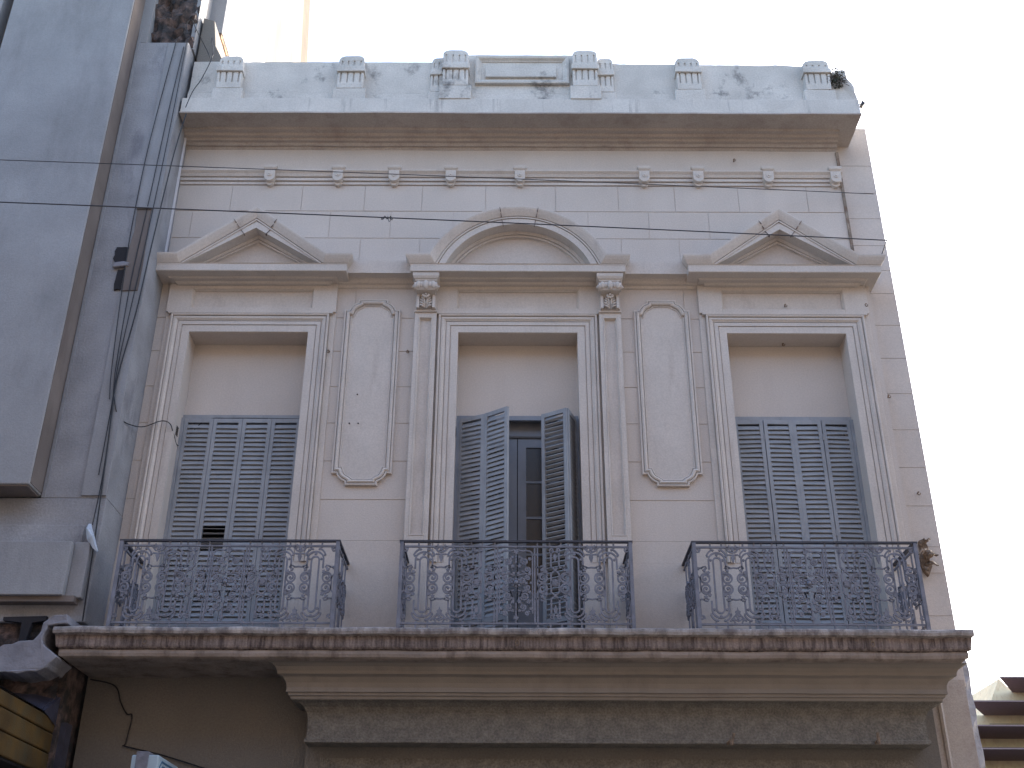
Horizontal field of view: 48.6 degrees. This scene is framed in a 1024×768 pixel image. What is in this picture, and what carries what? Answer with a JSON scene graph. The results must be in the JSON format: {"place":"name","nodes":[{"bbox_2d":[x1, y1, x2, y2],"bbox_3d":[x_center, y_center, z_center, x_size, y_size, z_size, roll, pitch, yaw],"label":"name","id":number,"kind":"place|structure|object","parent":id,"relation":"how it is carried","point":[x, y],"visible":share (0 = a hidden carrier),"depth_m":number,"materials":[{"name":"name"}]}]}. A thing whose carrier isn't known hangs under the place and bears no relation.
{"place":"outdoors","nodes":[
{"label":"outdoors","id":0,"kind":"place"},
{"bbox_2d":[230,0,309,61],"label":"party wall","id":1,"kind":"structure","parent":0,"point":[271,31],"depth_m":16.94,"materials":[{"name":"white paint"}]},
{"bbox_2d":[307,0,1023,694],"label":"sky","id":2,"kind":"structure","parent":0,"point":[940,83],"materials":[{"name":"white"}]},
{"bbox_2d":[973,676,1023,767],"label":"apartment block","id":3,"kind":"structure","parent":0,"point":[999,704],"depth_m":127.54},
{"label":"ground","id":4,"kind":"structure","parent":0,"visible":0},
{"bbox_2d":[0,0,237,767],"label":"neighbour building","id":5,"kind":"structure","parent":4,"relation":"on","point":[82,80],"depth_m":11.59,"materials":[{"name":"paint"}]},
{"bbox_2d":[0,686,71,767],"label":"shop canopy","id":6,"kind":"object","parent":5,"relation":"attached to","point":[26,731],"visible":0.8,"depth_m":9.29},
{"bbox_2d":[82,114,186,620],"bbox_3d":[-3.782,-0.487,11.411,0.220,5.851,0.050,9,-29,-16],"label":"cable","id":7,"kind":"object","parent":5,"relation":"attached to","point":[120,368],"visible":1,"depth_m":11.23,"materials":[{"name":"black rubber"}]},
{"bbox_2d":[92,42,186,522],"bbox_3d":[-3.849,-1.348,11.847,0.104,5.980,0.010,0,-28,0],"label":"cable","id":8,"kind":"object","parent":5,"relation":"attached to","point":[139,270],"visible":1,"depth_m":11.78,"materials":[{"name":"black rubber"}]},
{"bbox_2d":[86,523,96,552],"bbox_3d":[-3.838,1.396,10.357,0.127,0.287,0.079,0,-28,0],"label":"plastic scrap","id":9,"kind":"object","parent":8,"relation":"attached to","point":[91,537],"visible":1,"depth_m":10.33,"materials":[{"name":"white plastic"}]},
{"bbox_2d":[98,46,183,474],"bbox_3d":[-3.876,-1.534,11.945,0.110,5.400,0.010,0,-28,0],"label":"cable","id":10,"kind":"object","parent":5,"relation":"attached to","point":[134,265],"visible":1,"depth_m":11.76,"materials":[{"name":"black rubber"}]},
{"bbox_2d":[109,40,176,398],"bbox_3d":[-3.969,-1.933,12.154,0.120,4.701,0.010,0,-28,0],"label":"cable","id":11,"kind":"object","parent":5,"relation":"attached to","point":[132,222],"visible":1,"depth_m":12.03,"materials":[{"name":"black rubber"}]},
{"bbox_2d":[186,19,211,60],"bbox_3d":[-3.680,-4.011,13.372,0.362,0.619,0.132,4,-28,-7],"label":"cable","id":12,"kind":"object","parent":5,"relation":"attached to","point":[198,34],"visible":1,"depth_m":13.43,"materials":[{"name":"black rubber"}]},
{"bbox_2d":[53,18,984,767],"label":"town house","id":13,"kind":"structure","parent":4,"relation":"on","point":[525,492],"depth_m":11.52,"materials":[{"name":"beige paint"}]},
{"bbox_2d":[90,679,203,767],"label":"cable","id":14,"kind":"object","parent":13,"relation":"attached to","point":[130,726],"visible":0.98,"depth_m":10.05,"materials":[{"name":"black rubber"}]},
{"bbox_2d":[130,751,177,767],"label":"projecting sign","id":15,"kind":"object","parent":13,"relation":"attached to","point":[144,759],"visible":1,"depth_m":9.14,"materials":[{"name":"white plastic"}]},
{"bbox_2d":[165,138,186,251],"bbox_3d":[-3.828,-0.237,11.779,0.125,5.850,0.042,-13,-30,24],"label":"downpipe","id":16,"kind":"object","parent":13,"relation":"attached to","point":[175,197],"visible":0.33,"depth_m":12.73,"materials":[{"name":"grey metal"}]},
{"bbox_2d":[185,41,213,107],"bbox_3d":[-3.578,-3.754,13.309,0.210,1.602,0.330,0,-28,0],"label":"cable","id":17,"kind":"object","parent":13,"relation":"attached to","point":[202,76],"visible":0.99,"depth_m":13.04,"materials":[{"name":"black rubber"}]},
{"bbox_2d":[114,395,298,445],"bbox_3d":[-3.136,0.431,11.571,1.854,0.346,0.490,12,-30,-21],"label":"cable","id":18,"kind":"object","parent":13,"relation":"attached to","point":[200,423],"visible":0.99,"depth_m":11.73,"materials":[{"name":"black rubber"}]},
{"bbox_2d":[0,159,871,193],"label":"street wire","id":19,"kind":"object","parent":13,"relation":"attached to","point":[427,175],"visible":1,"depth_m":11.96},
{"bbox_2d":[0,201,886,253],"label":"street wire","id":20,"kind":"object","parent":13,"relation":"attached to","point":[387,217],"visible":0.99,"depth_m":11.48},
{"bbox_2d":[825,68,852,89],"bbox_3d":[3.776,-3.530,13.065,0.336,0.351,0.185,0,-28,0],"label":"weed","id":21,"kind":"object","parent":13,"relation":"on","point":[834,78],"visible":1,"depth_m":13.10,"materials":[{"name":"green plant"}]},
{"bbox_2d":[859,100,864,108],"bbox_3d":[4.047,-3.260,13.238,0.137,0.080,0.060,0,-28,0],"label":"floodlight","id":22,"kind":"object","parent":13,"relation":"attached to","point":[862,104],"visible":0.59,"depth_m":13.21,"materials":[{"name":"grey metal"}]},
{"bbox_2d":[918,538,938,576],"bbox_3d":[3.994,1.642,10.884,0.189,0.375,0.222,-9,-29,16],"label":"wall lamp bracket","id":23,"kind":"object","parent":13,"relation":"attached to","point":[926,555],"depth_m":10.88,"materials":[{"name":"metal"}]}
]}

